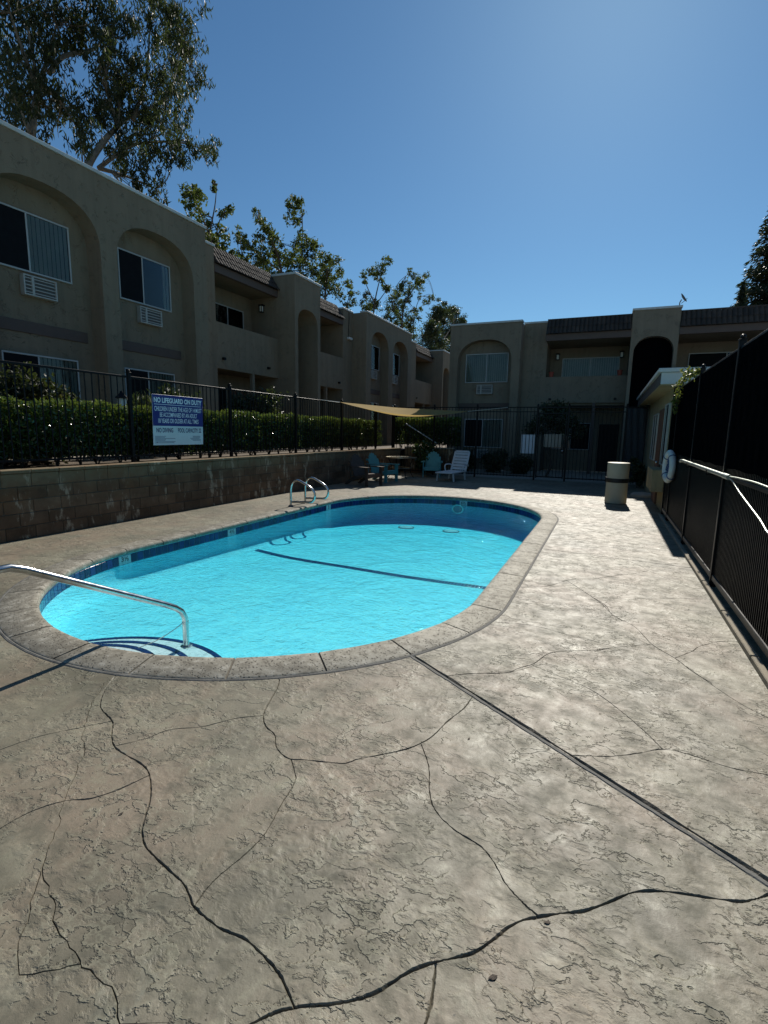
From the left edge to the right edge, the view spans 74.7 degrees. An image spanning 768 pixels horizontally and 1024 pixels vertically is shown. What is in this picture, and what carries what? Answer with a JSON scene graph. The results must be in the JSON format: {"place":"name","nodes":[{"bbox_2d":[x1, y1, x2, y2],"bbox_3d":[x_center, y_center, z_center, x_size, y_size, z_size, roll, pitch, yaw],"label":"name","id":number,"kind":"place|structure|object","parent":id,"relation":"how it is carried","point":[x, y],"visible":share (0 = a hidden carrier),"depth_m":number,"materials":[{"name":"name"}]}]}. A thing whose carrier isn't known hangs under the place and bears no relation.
{"place":"outdoors","nodes":[
{"label":"outdoors","id":0,"kind":"place"},
{"bbox_2d":[10,447,355,464],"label":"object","id":1,"kind":"structure","parent":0,"point":[168,456],"depth_m":11.79,"materials":[{"name":"concrete"}]},
{"bbox_2d":[126,388,178,451],"bbox_3d":[-5.407,-2.098,11.900,1.422,1.588,1.612,5,10,23],"label":"shrub","id":2,"kind":"object","parent":1,"relation":"on","point":[138,398],"visible":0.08,"depth_m":11.41,"materials":[{"name":"green plant"}]},
{"bbox_2d":[150,384,204,406],"bbox_3d":[-5.364,-2.383,13.057,1.688,1.887,1.758,-1,9,-10],"label":"shrub","id":3,"kind":"object","parent":1,"relation":"on","point":[168,392],"visible":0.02,"depth_m":12.51,"materials":[{"name":"green plant"}]},
{"bbox_2d":[3,444,471,469],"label":"terrace","id":4,"kind":"structure","parent":0,"point":[75,463],"depth_m":11.53,"materials":[{"name":"concrete"}]},
{"bbox_2d":[4,394,61,466],"bbox_3d":[-6.200,-1.321,8.427,1.366,1.458,1.638,-1,9,-12],"label":"shrub","id":5,"kind":"object","parent":4,"relation":"on","point":[34,463],"visible":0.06,"depth_m":8.43,"materials":[{"name":"green plant"}]},
{"bbox_2d":[0,361,80,463],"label":"shrub","id":6,"kind":"object","parent":4,"relation":"on","point":[19,387],"visible":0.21,"depth_m":8.52,"materials":[{"name":"green plant"}]},
{"bbox_2d":[0,0,140,154],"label":"eucalyptus tree","id":7,"kind":"object","parent":4,"relation":"on","point":[24,111],"visible":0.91,"depth_m":17.28,"materials":[{"name":"green plant"}]},
{"bbox_2d":[115,391,126,460],"bbox_3d":[-5.307,-1.750,10.246,0.212,1.420,0.212,-2,10,-21],"label":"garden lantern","id":8,"kind":"object","parent":4,"relation":"on","point":[121,402],"visible":0.51,"depth_m":10.11,"materials":[{"name":"black metal"}]},
{"bbox_2d":[62,0,223,205],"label":"eucalyptus tree","id":9,"kind":"object","parent":4,"relation":"on","point":[122,87],"visible":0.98,"depth_m":19.10,"materials":[{"name":"green plant"}]},
{"bbox_2d":[0,394,382,469],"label":"hedge","id":10,"kind":"object","parent":4,"relation":"on","point":[258,419],"visible":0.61,"depth_m":9.15,"materials":[{"name":"green plant"}]},
{"bbox_2d":[178,179,240,257],"bbox_3d":[-7.674,-8.975,22.161,2.426,11.847,3.868,5,10,23],"label":"gum tree","id":11,"kind":"object","parent":4,"relation":"on","point":[195,195],"visible":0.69,"depth_m":21.53,"materials":[{"name":"green plant"}]},
{"bbox_2d":[0,119,449,455],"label":"apartment building","id":12,"kind":"structure","parent":4,"relation":"on","point":[101,272],"depth_m":13.47,"materials":[{"name":"beige paint"}]},
{"bbox_2d":[0,202,72,284],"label":"window","id":13,"kind":"structure","parent":12,"relation":"in","point":[30,243],"depth_m":10.64,"materials":[{"name":"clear glass"}]},
{"bbox_2d":[0,350,80,400],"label":"window","id":14,"kind":"structure","parent":12,"relation":"in","point":[5,355],"depth_m":11.13,"materials":[{"name":"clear glass"}]},
{"bbox_2d":[117,247,171,312],"bbox_3d":[-6.252,-6.037,13.191,0.050,1.200,1.640,5,10,23],"label":"window","id":15,"kind":"structure","parent":12,"relation":"in","point":[142,280],"depth_m":13.13,"materials":[{"name":"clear glass"}]},
{"bbox_2d":[124,367,174,403],"bbox_3d":[-6.307,-3.135,13.655,0.050,1.340,1.640,5,10,23],"label":"window","id":16,"kind":"structure","parent":12,"relation":"in","point":[134,372],"depth_m":13.47,"materials":[{"name":"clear glass"}]},
{"bbox_2d":[219,389,226,411],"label":"window","id":17,"kind":"structure","parent":12,"relation":"in","point":[220,390],"depth_m":18.30,"materials":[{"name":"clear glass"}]},
{"bbox_2d":[215,302,243,328],"bbox_3d":[-5.679,-6.834,18.270,0.050,1.210,1.750,5,10,23],"label":"window","id":18,"kind":"structure","parent":12,"relation":"in","point":[224,314],"depth_m":18.32,"materials":[{"name":"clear glass"}]},
{"bbox_2d":[231,391,245,409],"bbox_3d":[-5.535,-3.552,19.271,0.048,2.080,0.900,5,10,23],"label":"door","id":19,"kind":"structure","parent":12,"relation":"in","point":[231,391],"depth_m":19.07,"materials":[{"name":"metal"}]},
{"bbox_2d":[370,402,378,428],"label":"window","id":20,"kind":"structure","parent":12,"relation":"in","point":[371,403],"depth_m":26.46,"materials":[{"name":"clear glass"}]},
{"bbox_2d":[371,345,378,370],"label":"window","id":21,"kind":"structure","parent":12,"relation":"in","point":[374,350],"depth_m":26.15,"materials":[{"name":"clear glass"}]},
{"bbox_2d":[393,353,398,376],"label":"window","id":22,"kind":"structure","parent":12,"relation":"in","point":[395,357],"depth_m":28.74,"materials":[{"name":"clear glass"}]},
{"bbox_2d":[221,386,288,414],"bbox_3d":[-4.483,-3.319,17.641,2.325,2.222,1.970,-1,9,-10],"label":"shrub","id":23,"kind":"object","parent":4,"relation":"on","point":[247,402],"visible":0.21,"depth_m":17.23,"materials":[{"name":"green plant"}]},
{"bbox_2d":[231,194,323,280],"bbox_3d":[-6.083,-10.936,27.899,3.347,13.972,9.023,5,10,23],"label":"gum tree","id":24,"kind":"object","parent":4,"relation":"on","point":[261,262],"visible":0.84,"depth_m":27.74,"materials":[{"name":"green plant"}]},
{"bbox_2d":[313,250,360,309],"bbox_3d":[-3.594,-11.102,34.785,3.158,12.218,8.534,4,9,16],"label":"gum tree","id":25,"kind":"object","parent":4,"relation":"on","point":[325,281],"visible":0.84,"depth_m":32.83,"materials":[{"name":"green plant"}]},
{"bbox_2d":[359,255,395,313],"bbox_3d":[-0.895,-12.538,38.120,2.374,14.101,6.776,4,9,15],"label":"gum tree","id":26,"kind":"object","parent":4,"relation":"on","point":[370,305],"visible":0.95,"depth_m":37.92,"materials":[{"name":"green plant"}]},
{"bbox_2d":[381,268,440,344],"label":"gum tree","id":27,"kind":"object","parent":4,"relation":"on","point":[396,310],"visible":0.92,"depth_m":45.50,"materials":[{"name":"green plant"}]},
{"bbox_2d":[406,423,435,442],"bbox_3d":[1.515,-3.054,20.525,1.381,1.108,0.044,5,10,23],"label":"stair handrail","id":28,"kind":"object","parent":4,"relation":"on","point":[417,431],"visible":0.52,"depth_m":20.60,"materials":[{"name":"black metal"}]},
{"bbox_2d":[395,416,461,447],"bbox_3d":[1.809,-3.323,21.131,2.969,1.413,0.913,5,10,23],"label":"hedge","id":29,"kind":"object","parent":4,"relation":"on","point":[444,427],"visible":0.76,"depth_m":20.84,"materials":[{"name":"green plant"}]},
{"bbox_2d":[415,301,467,352],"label":"evergreen tree","id":30,"kind":"object","parent":4,"relation":"on","point":[435,336],"visible":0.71,"depth_m":57.58,"materials":[{"name":"green plant"}]},
{"bbox_2d":[0,472,767,1023],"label":"pool deck","id":31,"kind":"structure","parent":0,"point":[388,842],"depth_m":2.11,"materials":[{"name":"grey concrete"}]},
{"bbox_2d":[0,564,191,648],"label":"pool handrail","id":32,"kind":"object","parent":31,"relation":"on","point":[31,571],"visible":0.98,"depth_m":3.64,"materials":[{"name":"metal"}]},
{"bbox_2d":[138,622,183,647],"bbox_3d":[-1.838,1.022,4.176,0.041,0.121,0.388,9,12,42],"label":"cord","id":33,"kind":"object","parent":32,"relation":"attached to","point":[161,637],"visible":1,"depth_m":4.16,"materials":[{"name":"fabric"}]},
{"bbox_2d":[0,448,400,542],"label":"block wall","id":34,"kind":"structure","parent":31,"relation":"on","point":[40,501],"depth_m":8.92,"materials":[{"name":"grey concrete"}]},
{"bbox_2d":[0,360,393,463],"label":"iron fence","id":35,"kind":"object","parent":34,"relation":"on","point":[128,377],"visible":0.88,"depth_m":10.19,"materials":[{"name":"black metal"}]},
{"bbox_2d":[152,394,202,444],"bbox_3d":[-4.034,-1.794,9.882,0.037,0.940,1.270,7,11,23],"label":"pool sign","id":36,"kind":"object","parent":35,"relation":"attached to","point":[177,420],"visible":1,"depth_m":9.82,"materials":[{"name":"blue metal"}]},
{"bbox_2d":[325,400,507,416],"bbox_3d":[1.277,-3.329,16.325,4.418,0.406,5.486,5,10,23],"label":"shade sail","id":37,"kind":"object","parent":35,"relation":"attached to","point":[411,412],"visible":1,"depth_m":18.16,"materials":[{"name":"fabric"}]},
{"bbox_2d":[0,494,558,680],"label":"swimming pool","id":38,"kind":"structure","parent":31,"relation":"in","point":[26,626],"depth_m":5.99,"materials":[{"name":"blue liquid"}]},
{"bbox_2d":[42,501,537,658],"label":"water","id":39,"kind":"structure","parent":38,"relation":"in","point":[401,515],"depth_m":7.55,"materials":[{"name":"blue liquid"}]},
{"bbox_2d":[288,477,328,506],"bbox_3d":[-1.599,-0.430,10.755,0.731,0.593,0.764,5,10,23],"label":"pool ladder","id":40,"kind":"object","parent":31,"relation":"on","point":[311,488],"visible":1,"depth_m":10.56,"materials":[{"name":"metal"}]},
{"bbox_2d":[345,454,383,486],"bbox_3d":[-0.614,-1.266,15.092,1.060,0.911,0.780,10,12,43],"label":"adirondack chair","id":41,"kind":"object","parent":31,"relation":"on","point":[359,469],"visible":1,"depth_m":15.07,"materials":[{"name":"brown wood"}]},
{"bbox_2d":[364,453,399,482],"bbox_3d":[-0.122,-1.462,16.377,1.060,0.911,0.780,8,11,35],"label":"adirondack chair","id":42,"kind":"object","parent":31,"relation":"on","point":[373,460],"visible":0.72,"depth_m":16.35,"materials":[{"name":"teal plastic"}]},
{"bbox_2d":[386,456,416,478],"bbox_3d":[0.595,-1.578,17.788,1.090,0.738,1.090,5,10,23],"label":"patio table","id":43,"kind":"object","parent":31,"relation":"on","point":[404,457],"visible":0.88,"depth_m":17.61,"materials":[{"name":"metal"}]},
{"bbox_2d":[412,440,438,472],"bbox_3d":[1.531,-2.088,19.177,1.049,1.332,1.099,5,10,23],"label":"shrub","id":44,"kind":"object","parent":31,"relation":"on","point":[422,452],"visible":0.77,"depth_m":19.09,"materials":[{"name":"green plant"}]},
{"bbox_2d":[421,451,442,477],"bbox_3d":[1.783,-1.754,18.433,0.780,0.911,1.060,3,9,9],"label":"adirondack chair","id":45,"kind":"object","parent":31,"relation":"on","point":[433,462],"visible":0.97,"depth_m":18.62,"materials":[{"name":"teal plastic"}]},
{"bbox_2d":[435,450,469,481],"bbox_3d":[2.389,-1.600,17.310,0.725,0.985,1.687,6,10,29],"label":"sun lounger","id":46,"kind":"object","parent":31,"relation":"on","point":[459,462],"visible":1,"depth_m":17.77,"materials":[{"name":"white plastic"}]},
{"bbox_2d":[488,974,497,979],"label":"dry leaf","id":47,"kind":"object","parent":31,"relation":"on","point":[492,976],"visible":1,"depth_m":1.50,"materials":[{"name":"beige plant"}]},
{"bbox_2d":[393,404,648,481],"bbox_3d":[4.418,-2.531,18.095,8.872,2.653,0.072,5,10,23],"label":"iron fence","id":48,"kind":"object","parent":31,"relation":"on","point":[537,411],"visible":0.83,"depth_m":18.01,"materials":[{"name":"black metal"}]},
{"bbox_2d":[521,435,534,453],"bbox_3d":[5.097,-2.411,17.843,0.460,0.660,0.024,5,10,23],"label":"notice board","id":49,"kind":"object","parent":48,"relation":"attached to","point":[529,444],"visible":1,"depth_m":17.83,"materials":[{"name":"metal"}]},
{"bbox_2d":[535,407,568,478],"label":"pool gate","id":50,"kind":"structure","parent":48,"relation":"attached to","point":[562,450],"depth_m":17.48,"materials":[{"name":"black metal"}]},
{"bbox_2d":[543,434,561,447],"bbox_3d":[5.870,-2.479,17.506,0.590,0.450,0.024,5,10,23],"label":"notice board","id":51,"kind":"object","parent":50,"relation":"attached to","point":[549,442],"visible":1,"depth_m":17.50,"materials":[{"name":"metal"}]},
{"bbox_2d":[623,408,645,481],"bbox_3d":[8.175,-2.178,16.440,0.560,2.380,0.020,5,10,23],"label":"privacy tarp","id":52,"kind":"object","parent":48,"relation":"attached to","point":[634,440],"visible":0.73,"depth_m":16.39,"materials":[{"name":"fabric"}]},
{"bbox_2d":[604,462,629,503],"bbox_3d":[5.600,-0.706,12.097,0.516,0.966,0.508,5,10,23],"label":"trash can","id":53,"kind":"object","parent":31,"relation":"on","point":[617,481],"visible":1,"depth_m":11.91,"materials":[{"name":"beige plastic"}]},
{"bbox_2d":[629,456,645,487],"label":"shrub","id":54,"kind":"object","parent":31,"relation":"on","point":[638,470],"visible":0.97,"depth_m":15.66,"materials":[{"name":"green plant"}]},
{"bbox_2d":[630,492,650,497],"bbox_3d":[6.997,-0.479,13.608,0.600,0.115,0.600,5,10,23],"label":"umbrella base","id":55,"kind":"object","parent":31,"relation":"on","point":[642,494],"visible":0.88,"depth_m":13.43,"materials":[{"name":"concrete"}]},
{"bbox_2d":[659,514,767,688],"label":"curb strip","id":56,"kind":"object","parent":31,"relation":"on","point":[753,658],"visible":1,"depth_m":4.44,"materials":[{"name":"grey concrete"}]},
{"bbox_2d":[661,329,767,657],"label":"screened fence","id":57,"kind":"object","parent":31,"relation":"on","point":[719,421],"visible":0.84,"depth_m":5.10,"materials":[{"name":"black fabric"}]},
{"bbox_2d":[661,450,676,482],"bbox_3d":[5.190,-0.829,9.166,0.130,0.608,0.608,4,9,15],"label":"life ring","id":58,"kind":"object","parent":57,"relation":"hanging from","point":[669,465],"visible":1,"depth_m":9.02,"materials":[{"name":"white plastic"}]},
{"bbox_2d":[671,365,700,414],"bbox_3d":[4.971,-1.994,8.216,0.360,0.750,2.224,5,10,23],"label":"vine","id":59,"kind":"object","parent":57,"relation":"attached to","point":[686,375],"visible":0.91,"depth_m":8.49,"materials":[{"name":"green plant"}]},
{"bbox_2d":[679,459,767,533],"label":"rescue pole","id":60,"kind":"object","parent":57,"relation":"attached to","point":[716,473],"visible":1,"depth_m":4.83,"materials":[{"name":"metal"}]},
{"bbox_2d":[400,449,635,484],"bbox_3d":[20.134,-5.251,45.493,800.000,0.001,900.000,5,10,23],"label":"ground","id":61,"kind":"structure","parent":0,"point":[580,475],"depth_m":20.35,"materials":[{"name":"concrete"}]},
{"bbox_2d":[404,446,454,474],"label":"planter wall","id":62,"kind":"structure","parent":61,"relation":"on","point":[445,453],"depth_m":19.56,"materials":[{"name":"concrete"}]},
{"bbox_2d":[454,448,477,470],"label":"shrub","id":63,"kind":"object","parent":61,"relation":"on","point":[471,460],"visible":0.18,"depth_m":21.52,"materials":[{"name":"green plant"}]},
{"bbox_2d":[479,448,509,472],"bbox_3d":[4.621,-2.107,21.003,1.613,1.136,1.210,22,22,65],"label":"shrub","id":64,"kind":"object","parent":61,"relation":"on","point":[492,464],"visible":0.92,"depth_m":20.92,"materials":[{"name":"green plant"}]},
{"bbox_2d":[505,454,533,473],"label":"shrub","id":65,"kind":"object","parent":61,"relation":"on","point":[513,462],"visible":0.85,"depth_m":20.47,"materials":[{"name":"green plant"}]},
{"bbox_2d":[520,398,588,475],"bbox_3d":[6.580,-2.872,19.417,2.674,3.025,1.597,5,10,23],"label":"tree","id":66,"kind":"object","parent":61,"relation":"on","point":[577,431],"visible":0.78,"depth_m":19.18,"materials":[{"name":"green plant"}]},
{"bbox_2d":[637,367,709,511],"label":"clubhouse","id":67,"kind":"structure","parent":61,"relation":"on","point":[656,394],"depth_m":11.71,"materials":[{"name":"beige paint"}]},
{"bbox_2d":[649,413,659,460],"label":"window","id":68,"kind":"structure","parent":67,"relation":"in","point":[656,417],"depth_m":13.50,"materials":[{"name":"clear glass"}]},
{"bbox_2d":[651,408,664,503],"bbox_3d":[6.629,-1.362,12.230,0.103,2.220,0.950,5,10,23],"label":"door","id":69,"kind":"structure","parent":67,"relation":"in","point":[661,416],"depth_m":11.97,"materials":[{"name":"paint"}]},
{"bbox_2d":[659,402,671,464],"bbox_3d":[6.190,-1.703,11.075,0.050,1.340,0.800,5,10,23],"label":"window","id":70,"kind":"structure","parent":67,"relation":"in","point":[667,413],"depth_m":10.90,"materials":[{"name":"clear glass"}]},
{"bbox_2d":[733,280,747,306],"bbox_3d":[22.718,-9.034,32.766,3.118,11.552,3.018,5,10,23],"label":"conifer tree","id":71,"kind":"object","parent":61,"relation":"on","point":[742,297],"visible":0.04,"depth_m":31.90,"materials":[{"name":"green plant"}]},
{"bbox_2d":[730,211,767,306],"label":"conifer tree","id":72,"kind":"object","parent":61,"relation":"on","point":[758,273],"visible":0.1,"depth_m":33.11,"materials":[{"name":"green plant"}]},
{"bbox_2d":[446,304,767,473],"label":"apartment building","id":73,"kind":"structure","parent":0,"point":[510,363],"depth_m":21.49,"materials":[{"name":"beige paint"}]},
{"bbox_2d":[464,419,502,447],"bbox_3d":[4.444,-3.539,22.600,1.720,1.260,0.050,5,10,23],"label":"window","id":74,"kind":"structure","parent":73,"relation":"in","point":[494,426],"depth_m":22.57,"materials":[{"name":"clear glass"}]},
{"bbox_2d":[465,353,508,382],"bbox_3d":[4.516,-6.331,22.146,1.880,1.240,0.050,5,10,23],"label":"window","id":75,"kind":"structure","parent":73,"relation":"in","point":[489,367],"depth_m":22.15,"materials":[{"name":"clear glass"}]},
{"bbox_2d":[552,423,590,449],"bbox_3d":[8.492,-3.441,22.856,1.600,1.200,0.050,5,10,23],"label":"window","id":76,"kind":"structure","parent":73,"relation":"in","point":[574,445],"depth_m":22.75,"materials":[{"name":"black glass"}]},
{"bbox_2d":[561,356,619,376],"bbox_3d":[9.071,-6.174,22.184,2.350,1.230,0.050,5,10,23],"label":"window","id":77,"kind":"structure","parent":73,"relation":"in","point":[592,366],"depth_m":22.15,"materials":[{"name":"grey glass"}]},
{"bbox_2d":[595,424,618,471],"bbox_3d":[9.898,-2.831,22.314,0.800,2.080,0.058,5,10,23],"label":"door","id":78,"kind":"structure","parent":73,"relation":"in","point":[603,427],"depth_m":22.28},
{"bbox_2d":[679,293,686,304],"bbox_3d":[11.138,-7.892,18.691,0.332,0.464,0.242,-1,9,-13],"label":"satellite dish","id":79,"kind":"object","parent":73,"relation":"on","point":[683,297],"visible":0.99,"depth_m":18.74,"materials":[{"name":"grey metal"}]},
{"bbox_2d":[687,352,731,366],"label":"window","id":80,"kind":"structure","parent":73,"relation":"in","point":[709,359],"depth_m":20.39,"materials":[{"name":"black glass"}]}
]}

